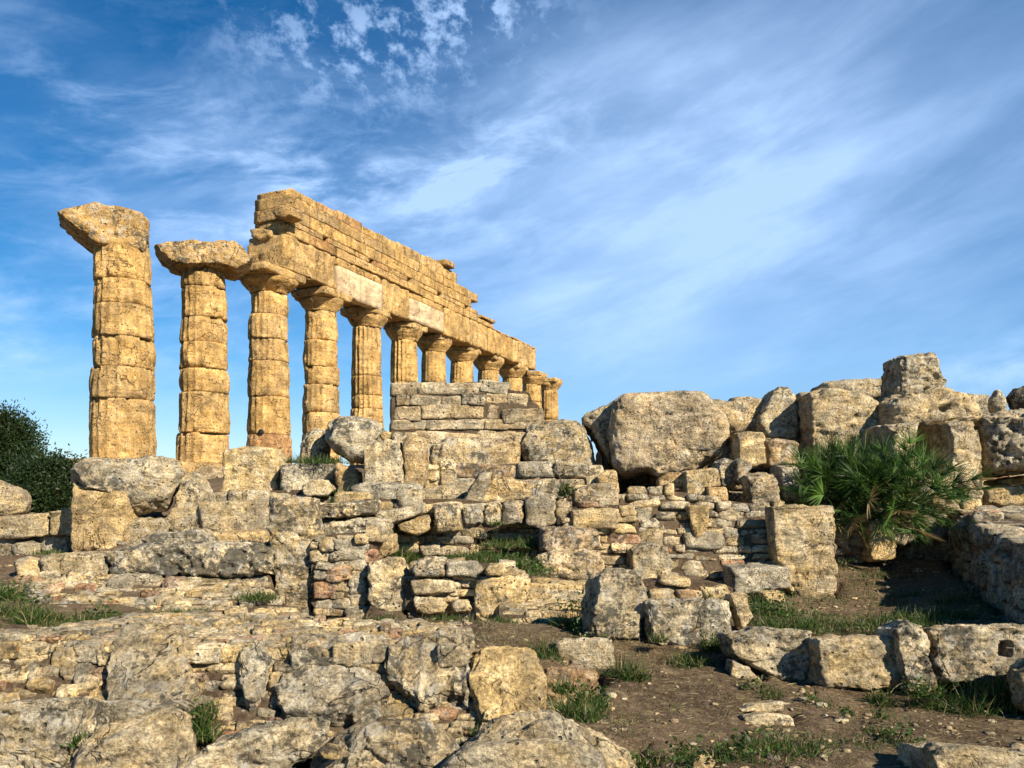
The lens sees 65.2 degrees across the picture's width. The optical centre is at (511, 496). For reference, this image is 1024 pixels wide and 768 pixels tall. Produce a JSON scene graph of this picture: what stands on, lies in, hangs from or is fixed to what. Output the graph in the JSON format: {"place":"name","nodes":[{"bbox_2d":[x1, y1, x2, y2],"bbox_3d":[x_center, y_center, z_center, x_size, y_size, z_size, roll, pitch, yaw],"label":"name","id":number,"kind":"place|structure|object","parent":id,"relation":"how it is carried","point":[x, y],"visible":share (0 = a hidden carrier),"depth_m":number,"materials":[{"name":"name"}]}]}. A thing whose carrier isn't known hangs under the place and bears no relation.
{"place":"outdoors","nodes":[
{"label":"outdoors","id":0,"kind":"place"},
{"bbox_2d":[350,482,423,498],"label":"stone block","id":1,"kind":"structure","parent":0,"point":[383,490],"depth_m":13.01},
{"bbox_2d":[363,438,405,482],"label":"stone block","id":2,"kind":"structure","parent":1,"relation":"on","point":[383,460],"depth_m":13.54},
{"bbox_2d":[402,434,429,487],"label":"stone block","id":3,"kind":"structure","parent":1,"relation":"on","point":[416,452],"depth_m":13.71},
{"bbox_2d":[0,465,1023,767],"bbox_3d":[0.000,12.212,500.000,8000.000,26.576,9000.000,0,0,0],"label":"ground","id":4,"kind":"structure","parent":0,"point":[706,695],"depth_m":7.03,"materials":[{"name":"soil"}]},
{"bbox_2d":[0,398,54,485],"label":"evergreen tree","id":5,"kind":"object","parent":4,"relation":"on","point":[18,436],"visible":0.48,"depth_m":20.84,"materials":[{"name":"green plant"}]},
{"bbox_2d":[0,535,70,554],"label":"rubble wall","id":6,"kind":"structure","parent":4,"relation":"on","point":[17,546],"depth_m":13.14,"materials":[{"name":"stone"}]},
{"bbox_2d":[0,513,50,539],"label":"stone block","id":7,"kind":"structure","parent":6,"relation":"on","point":[26,526],"depth_m":13.01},
{"bbox_2d":[0,480,31,515],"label":"boulder","id":8,"kind":"object","parent":7,"relation":"on","point":[15,500],"visible":0.9,"depth_m":14.33,"materials":[{"name":"stone"}]},
{"bbox_2d":[0,442,87,513],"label":"evergreen tree","id":9,"kind":"object","parent":4,"relation":"on","point":[45,482],"visible":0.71,"depth_m":15.42,"materials":[{"name":"green plant"}]},
{"bbox_2d":[0,697,108,767],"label":"stone block","id":10,"kind":"structure","parent":4,"relation":"on","point":[33,733],"depth_m":4.92,"materials":[{"name":"stone"}]},
{"bbox_2d":[39,550,111,575],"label":"stone slab","id":11,"kind":"structure","parent":4,"relation":"on","point":[97,562],"depth_m":10.52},
{"bbox_2d":[70,483,139,551],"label":"stone block","id":12,"kind":"structure","parent":4,"relation":"on","point":[99,519],"depth_m":12.42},
{"bbox_2d":[70,455,185,515],"bbox_3d":[-6.355,-0.179,13.253,1.728,1.054,1.627,0,0,-25],"label":"boulder","id":13,"kind":"object","parent":12,"relation":"on","point":[147,484],"visible":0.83,"depth_m":12.65,"materials":[{"name":"stone"}]},
{"bbox_2d":[66,706,196,767],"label":"boulder","id":14,"kind":"object","parent":4,"relation":"on","point":[161,737],"visible":0.95,"depth_m":4.78,"materials":[{"name":"stone"}]},
{"bbox_2d":[0,570,270,611],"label":"rubble wall","id":15,"kind":"structure","parent":4,"relation":"on","point":[147,591],"depth_m":10.26,"materials":[{"name":"stone"}]},
{"bbox_2d":[69,457,222,472],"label":"temple platform","id":16,"kind":"structure","parent":4,"relation":"on","point":[189,466],"depth_m":29.23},
{"bbox_2d":[57,202,156,458],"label":"temple column","id":17,"kind":"structure","parent":16,"relation":"on","point":[113,240],"depth_m":27.10,"materials":[{"name":"stone"}]},
{"bbox_2d":[154,239,252,463],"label":"temple column","id":18,"kind":"structure","parent":16,"relation":"on","point":[204,270],"depth_m":30.67,"materials":[{"name":"stone"}]},
{"bbox_2d":[238,261,305,464],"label":"temple column","id":19,"kind":"structure","parent":16,"relation":"on","point":[269,286],"depth_m":34.20,"materials":[{"name":"yellow stone"}]},
{"bbox_2d":[247,188,535,370],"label":"entablature","id":20,"kind":"structure","parent":19,"relation":"on","point":[315,243],"depth_m":40.49,"materials":[{"name":"stone"}]},
{"bbox_2d":[290,286,351,461],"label":"temple column","id":21,"kind":"structure","parent":16,"relation":"on","point":[322,306],"depth_m":37.75,"materials":[{"name":"stone"}]},
{"bbox_2d":[340,306,391,464],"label":"temple column","id":22,"kind":"structure","parent":16,"relation":"on","point":[367,324],"depth_m":41.31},
{"bbox_2d":[383,321,427,439],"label":"temple column","id":23,"kind":"structure","parent":16,"relation":"on","point":[404,336],"depth_m":44.83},
{"bbox_2d":[417,333,451,382],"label":"temple column","id":24,"kind":"structure","parent":16,"relation":"on","point":[433,348],"depth_m":48.31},
{"bbox_2d":[446,346,480,382],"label":"temple column","id":25,"kind":"structure","parent":16,"relation":"on","point":[461,358],"depth_m":51.83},
{"bbox_2d":[128,517,170,542],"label":"stone block","id":26,"kind":"structure","parent":4,"relation":"on","point":[140,527],"depth_m":12.66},
{"bbox_2d":[119,528,217,548],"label":"stone block","id":27,"kind":"structure","parent":4,"relation":"on","point":[198,534],"depth_m":11.44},
{"bbox_2d":[106,540,274,577],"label":"stone block","id":28,"kind":"structure","parent":4,"relation":"on","point":[229,559],"depth_m":10.53,"materials":[{"name":"stone"}]},
{"bbox_2d":[166,472,215,531],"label":"stone block","id":29,"kind":"structure","parent":4,"relation":"on","point":[194,490],"depth_m":12.72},
{"bbox_2d":[159,589,302,614],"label":"rubble wall","id":30,"kind":"structure","parent":4,"relation":"on","point":[227,605],"depth_m":9.32,"materials":[{"name":"stone"}]},
{"bbox_2d":[199,499,269,530],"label":"stone block","id":31,"kind":"structure","parent":4,"relation":"on","point":[236,515],"depth_m":12.61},
{"bbox_2d":[0,607,478,757],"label":"rubble wall","id":32,"kind":"structure","parent":4,"relation":"on","point":[70,659],"depth_m":6.25,"materials":[{"name":"stone"}]},
{"bbox_2d":[100,697,198,722],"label":"stone slab","id":33,"kind":"structure","parent":32,"relation":"on","point":[119,710],"depth_m":5.50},
{"bbox_2d":[106,622,202,700],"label":"stone slab","id":34,"kind":"structure","parent":32,"relation":"on","point":[161,668],"depth_m":6.13,"materials":[{"name":"stone"}]},
{"bbox_2d":[238,641,273,711],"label":"stone slab","id":35,"kind":"structure","parent":32,"relation":"on","point":[256,661],"depth_m":6.13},
{"bbox_2d":[287,631,380,667],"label":"stone slab","id":36,"kind":"structure","parent":32,"relation":"on","point":[307,641],"depth_m":6.31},
{"bbox_2d":[178,716,330,767],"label":"boulder","id":37,"kind":"object","parent":4,"relation":"on","point":[292,742],"visible":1,"depth_m":4.81,"materials":[{"name":"stone"}]},
{"bbox_2d":[220,446,288,491],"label":"stone block","id":38,"kind":"structure","parent":4,"relation":"on","point":[250,467],"depth_m":14.62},
{"bbox_2d":[266,496,323,615],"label":"stone slab","id":39,"kind":"structure","parent":4,"relation":"on","point":[294,527],"depth_m":10.72,"materials":[{"name":"stone"}]},
{"bbox_2d":[274,665,390,727],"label":"stone block","id":40,"kind":"structure","parent":4,"relation":"on","point":[336,695],"depth_m":5.99,"materials":[{"name":"stone"}]},
{"bbox_2d":[309,524,387,619],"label":"rubble wall","id":41,"kind":"structure","parent":4,"relation":"on","point":[340,585],"depth_m":10.62,"materials":[{"name":"stone"}]},
{"bbox_2d":[325,416,384,463],"bbox_3d":[-2.903,-1.058,14.840,1.109,0.882,1.355,0,0,-9],"label":"boulder","id":42,"kind":"object","parent":4,"relation":"on","point":[348,438],"visible":0.84,"depth_m":14.24,"materials":[{"name":"stone"}]},
{"bbox_2d":[322,517,394,535],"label":"stone block","id":43,"kind":"structure","parent":4,"relation":"on","point":[347,525],"depth_m":11.52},
{"bbox_2d":[320,500,380,519],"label":"stone block","id":44,"kind":"structure","parent":43,"relation":"on","point":[348,509],"depth_m":11.52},
{"bbox_2d":[310,717,459,767],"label":"boulder","id":45,"kind":"object","parent":4,"relation":"on","point":[409,742],"visible":0.9,"depth_m":4.77,"materials":[{"name":"stone"}]},
{"bbox_2d":[367,556,409,611],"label":"stone block","id":46,"kind":"structure","parent":4,"relation":"on","point":[386,580],"depth_m":10.43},
{"bbox_2d":[320,488,501,556],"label":"rubble wall","id":47,"kind":"structure","parent":4,"relation":"on","point":[431,542],"depth_m":12.32,"materials":[{"name":"stone"}]},
{"bbox_2d":[398,515,432,535],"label":"stone block","id":48,"kind":"structure","parent":47,"relation":"on","point":[418,525],"depth_m":11.92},
{"bbox_2d":[373,502,426,523],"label":"stone block","id":49,"kind":"structure","parent":48,"relation":"on","point":[400,514],"depth_m":11.87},
{"bbox_2d":[433,503,463,532],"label":"stone block","id":50,"kind":"structure","parent":47,"relation":"on","point":[447,516],"depth_m":12.01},
{"bbox_2d":[482,474,530,504],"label":"stone block","id":51,"kind":"structure","parent":47,"relation":"on","point":[501,490],"depth_m":12.91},
{"bbox_2d":[384,628,476,712],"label":"stone block","id":52,"kind":"structure","parent":4,"relation":"on","point":[419,679],"depth_m":6.12,"materials":[{"name":"stone"}]},
{"bbox_2d":[390,379,543,449],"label":"rubble wall","id":53,"kind":"structure","parent":4,"relation":"on","point":[488,412],"depth_m":19.01,"materials":[{"name":"stone"}]},
{"bbox_2d":[405,557,528,619],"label":"rubble wall","id":54,"kind":"structure","parent":4,"relation":"on","point":[465,586],"depth_m":10.36,"materials":[{"name":"stone"}]},
{"bbox_2d":[412,556,446,577],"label":"stone slab","id":55,"kind":"structure","parent":54,"relation":"on","point":[430,567],"depth_m":10.22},
{"bbox_2d":[413,596,447,614],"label":"stone block","id":56,"kind":"structure","parent":54,"relation":"on","point":[430,605],"depth_m":10.25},
{"bbox_2d":[410,578,455,594],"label":"stone block","id":57,"kind":"structure","parent":56,"relation":"on","point":[427,586],"depth_m":10.24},
{"bbox_2d":[485,440,520,463],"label":"stone block","id":58,"kind":"structure","parent":4,"relation":"on","point":[506,453],"depth_m":15.62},
{"bbox_2d":[467,645,547,726],"bbox_3d":[-0.042,1.624,6.305,0.665,0.904,0.919,0,0,0],"label":"boulder","id":59,"kind":"object","parent":4,"relation":"on","point":[505,680],"visible":0.61,"depth_m":6.04,"materials":[{"name":"stone"}]},
{"bbox_2d":[0,515,1023,767],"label":"pebbles","id":60,"kind":"object","parent":4,"relation":"on","point":[844,721],"visible":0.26,"depth_m":6.59,"materials":[{"name":"stone"}]},
{"bbox_2d":[477,524,555,555],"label":"rubble wall","id":61,"kind":"structure","parent":4,"relation":"on","point":[523,531],"depth_m":12.72,"materials":[{"name":"stone"}]},
{"bbox_2d":[523,494,556,527],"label":"stone block","id":62,"kind":"structure","parent":61,"relation":"on","point":[539,511],"depth_m":12.27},
{"bbox_2d":[440,737,605,767],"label":"stone slab","id":63,"kind":"structure","parent":4,"relation":"on","point":[512,752],"depth_m":4.51,"materials":[{"name":"stone"}]},
{"bbox_2d":[498,578,586,623],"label":"rubble wall","id":64,"kind":"structure","parent":4,"relation":"on","point":[534,608],"depth_m":10.15,"materials":[{"name":"stone"}]},
{"bbox_2d":[473,575,530,618],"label":"stone block","id":65,"kind":"structure","parent":64,"relation":"on","point":[492,593],"depth_m":10.16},
{"bbox_2d":[463,707,635,767],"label":"boulder","id":66,"kind":"object","parent":4,"relation":"on","point":[539,722],"visible":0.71,"depth_m":5.12,"materials":[{"name":"stone"}]},
{"bbox_2d":[520,419,595,464],"bbox_3d":[0.913,-0.904,16.306,1.537,1.351,1.634,0,0,0],"label":"boulder","id":67,"kind":"object","parent":4,"relation":"on","point":[565,440],"visible":0.57,"depth_m":15.56,"materials":[{"name":"stone"}]},
{"bbox_2d":[535,548,604,580],"bbox_3d":[0.853,1.031,11.739,1.033,0.568,0.767,0,0,0],"label":"boulder","id":68,"kind":"object","parent":4,"relation":"on","point":[580,564],"visible":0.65,"depth_m":11.42,"materials":[{"name":"stone"}]},
{"bbox_2d":[538,526,599,551],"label":"stone block","id":69,"kind":"structure","parent":68,"relation":"on","point":[551,538],"depth_m":11.82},
{"bbox_2d":[544,663,600,704],"bbox_3d":[0.573,1.802,7.607,0.570,0.506,0.649,0,0,0],"label":"stone block","id":70,"kind":"object","parent":4,"relation":"on","point":[585,675],"depth_m":7.32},
{"bbox_2d":[552,637,614,668],"bbox_3d":[0.724,1.599,8.150,0.637,0.404,0.535,0,0,0],"label":"stone block","id":71,"kind":"object","parent":4,"relation":"on","point":[591,651],"depth_m":7.91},
{"bbox_2d":[213,459,959,557],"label":"rubble wall","id":72,"kind":"structure","parent":4,"relation":"on","point":[447,471],"depth_m":14.20,"materials":[{"name":"stone"}]},
{"bbox_2d":[279,463,337,491],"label":"stone block","id":73,"kind":"structure","parent":72,"relation":"on","point":[297,476],"depth_m":14.31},
{"bbox_2d":[300,428,330,461],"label":"boulder","id":74,"kind":"object","parent":73,"relation":"on","point":[314,442],"visible":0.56,"depth_m":14.94,"materials":[{"name":"stone"}]},
{"bbox_2d":[425,482,473,498],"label":"stone block","id":75,"kind":"structure","parent":72,"relation":"on","point":[458,490],"depth_m":13.41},
{"bbox_2d":[429,436,490,464],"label":"boulder","id":76,"kind":"object","parent":72,"relation":"on","point":[464,450],"visible":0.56,"depth_m":14.45,"materials":[{"name":"stone"}]},
{"bbox_2d":[758,437,798,468],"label":"stone block","id":77,"kind":"structure","parent":72,"relation":"on","point":[776,449],"depth_m":14.93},
{"bbox_2d":[770,465,803,501],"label":"stone block","id":78,"kind":"structure","parent":72,"relation":"on","point":[783,474],"depth_m":14.02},
{"bbox_2d":[555,500,640,569],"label":"rubble wall","id":79,"kind":"structure","parent":4,"relation":"on","point":[616,545],"depth_m":12.22,"materials":[{"name":"stone"}]},
{"bbox_2d":[570,507,618,528],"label":"stone block","id":80,"kind":"structure","parent":79,"relation":"on","point":[601,518],"depth_m":12.11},
{"bbox_2d":[571,483,618,505],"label":"stone block","id":81,"kind":"structure","parent":80,"relation":"on","point":[609,493],"depth_m":12.52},
{"bbox_2d":[580,568,647,639],"bbox_3d":[1.115,1.173,8.742,0.686,0.812,0.535,0,0,-11],"label":"stone slab","id":82,"kind":"object","parent":4,"relation":"on","point":[613,599],"depth_m":8.52,"materials":[{"name":"stone"}]},
{"bbox_2d":[628,542,673,578],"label":"stone block","id":83,"kind":"structure","parent":4,"relation":"on","point":[650,560],"depth_m":11.92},
{"bbox_2d":[608,390,729,479],"bbox_3d":[3.154,-1.181,16.080,2.336,1.721,2.252,0,0,11],"label":"boulder","id":84,"kind":"object","parent":4,"relation":"on","point":[656,435],"visible":0.94,"depth_m":15.06,"materials":[{"name":"stone"}]},
{"bbox_2d":[581,401,612,469],"bbox_3d":[1.871,-1.294,16.507,0.906,1.450,1.631,0,0,8],"label":"boulder","id":85,"kind":"object","parent":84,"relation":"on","point":[595,422],"visible":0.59,"depth_m":15.78,"materials":[{"name":"stone"}]},
{"bbox_2d":[642,597,730,645],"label":"stone block","id":86,"kind":"structure","parent":4,"relation":"on","point":[685,621],"depth_m":8.42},
{"bbox_2d":[642,574,732,598],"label":"rubble wall","id":87,"kind":"structure","parent":4,"relation":"on","point":[662,586],"depth_m":11.01,"materials":[{"name":"stone"}]},
{"bbox_2d":[618,483,787,596],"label":"rubble wall","id":88,"kind":"structure","parent":4,"relation":"on","point":[735,532],"depth_m":12.68,"materials":[{"name":"stone"}]},
{"bbox_2d":[679,468,720,495],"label":"stone block","id":89,"kind":"structure","parent":88,"relation":"on","point":[697,481],"depth_m":13.31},
{"bbox_2d":[740,472,779,502],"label":"stone block","id":90,"kind":"structure","parent":88,"relation":"on","point":[760,487],"depth_m":13.33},
{"bbox_2d":[725,591,752,628],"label":"stone slab","id":91,"kind":"structure","parent":4,"relation":"on","point":[741,614],"depth_m":8.61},
{"bbox_2d":[722,563,790,593],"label":"stone block","id":92,"kind":"structure","parent":4,"relation":"on","point":[738,576],"depth_m":11.77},
{"bbox_2d":[717,626,811,685],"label":"stone block","id":93,"kind":"structure","parent":4,"relation":"on","point":[781,654],"depth_m":7.57,"materials":[{"name":"stone"}]},
{"bbox_2d":[764,504,837,598],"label":"stone slab","id":94,"kind":"structure","parent":4,"relation":"on","point":[802,546],"depth_m":12.14,"materials":[{"name":"stone"}]},
{"bbox_2d":[596,392,1023,486],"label":"rubble wall","id":95,"kind":"structure","parent":4,"relation":"on","point":[981,400],"depth_m":17.30,"materials":[{"name":"stone"}]},
{"bbox_2d":[715,398,763,434],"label":"stone block","id":96,"kind":"structure","parent":95,"relation":"on","point":[741,416],"depth_m":16.62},
{"bbox_2d":[727,431,766,467],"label":"stone block","id":97,"kind":"structure","parent":95,"relation":"on","point":[748,446],"depth_m":14.52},
{"bbox_2d":[755,386,798,440],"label":"stone block","id":98,"kind":"structure","parent":95,"relation":"on","point":[777,416],"depth_m":16.33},
{"bbox_2d":[810,378,881,397],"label":"stone block","id":99,"kind":"structure","parent":95,"relation":"on","point":[870,387],"depth_m":17.22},
{"bbox_2d":[796,388,878,478],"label":"stone block","id":100,"kind":"structure","parent":4,"relation":"on","point":[833,410],"depth_m":15.64,"materials":[{"name":"stone"}]},
{"bbox_2d":[834,514,864,563],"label":"rubble wall","id":101,"kind":"structure","parent":4,"relation":"on","point":[850,547],"depth_m":13.71,"materials":[{"name":"stone"}]},
{"bbox_2d":[805,634,899,689],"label":"stone block","id":102,"kind":"structure","parent":4,"relation":"on","point":[859,661],"depth_m":7.26,"materials":[{"name":"stone"}]},
{"bbox_2d":[860,518,896,561],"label":"stone block","id":103,"kind":"structure","parent":4,"relation":"on","point":[880,548],"depth_m":13.41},
{"bbox_2d":[774,422,998,551],"bbox_3d":[6.151,-0.146,13.899,4.058,2.231,2.981,0,0,17],"label":"fan palm","id":104,"kind":"object","parent":4,"relation":"on","point":[891,475],"visible":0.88,"depth_m":13.28,"materials":[{"name":"green plant"}]},
{"bbox_2d":[875,619,936,692],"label":"stone slab","id":105,"kind":"structure","parent":4,"relation":"on","point":[911,644],"depth_m":7.17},
{"bbox_2d":[862,421,981,491],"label":"stone block","id":106,"kind":"structure","parent":4,"relation":"on","point":[960,440],"depth_m":14.52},
{"bbox_2d":[877,387,984,430],"bbox_3d":[8.153,-1.685,15.755,2.060,0.884,1.565,0,0,0],"label":"boulder","id":107,"kind":"object","parent":106,"relation":"on","point":[943,405],"visible":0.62,"depth_m":15.06,"materials":[{"name":"stone"}]},
{"bbox_2d":[881,352,946,396],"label":"stone block","id":108,"kind":"structure","parent":107,"relation":"on","point":[914,373],"depth_m":15.66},
{"bbox_2d":[895,539,950,562],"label":"rubble wall","id":109,"kind":"structure","parent":4,"relation":"on","point":[937,550],"depth_m":14.62,"materials":[{"name":"stone"}]},
{"bbox_2d":[896,741,1023,767],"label":"stone block","id":110,"kind":"structure","parent":4,"relation":"on","point":[933,754],"depth_m":5.01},
{"bbox_2d":[922,623,1023,683],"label":"stone block","id":111,"kind":"structure","parent":4,"relation":"on","point":[965,651],"depth_m":7.17,"materials":[{"name":"stone"}]},
{"bbox_2d":[947,504,1023,624],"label":"rubble wall","id":112,"kind":"structure","parent":4,"relation":"on","point":[987,559],"depth_m":11.36,"materials":[{"name":"stone"}]},
{"bbox_2d":[982,484,1023,506],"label":"stone block","id":113,"kind":"structure","parent":4,"relation":"on","point":[1003,495],"depth_m":14.92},
{"bbox_2d":[983,475,1023,486],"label":"stone block","id":114,"kind":"structure","parent":4,"relation":"on","point":[1016,480],"depth_m":15.63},
{"bbox_2d":[977,408,1023,477],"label":"boulder","id":115,"kind":"object","parent":114,"relation":"on","point":[1001,435],"visible":0.92,"depth_m":14.82,"materials":[{"name":"stone"}]},
{"bbox_2d":[1006,658,1023,712],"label":"boulder","id":116,"kind":"object","parent":4,"relation":"on","point":[1015,676],"visible":0.98,"depth_m":6.60,"materials":[{"name":"stone"}]},
{"bbox_2d":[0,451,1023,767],"bbox_3d":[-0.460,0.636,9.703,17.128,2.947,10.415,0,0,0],"label":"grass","id":117,"kind":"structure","parent":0,"point":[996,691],"depth_m":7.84,"materials":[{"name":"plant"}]},
{"bbox_2d":[0,0,1023,465],"label":"sky","id":118,"kind":"structure","parent":0,"point":[724,200],"materials":[{"name":"blue"}]},
{"bbox_2d":[541,377,562,421],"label":"temple column","id":119,"kind":"structure","parent":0,"point":[550,387],"depth_m":65.86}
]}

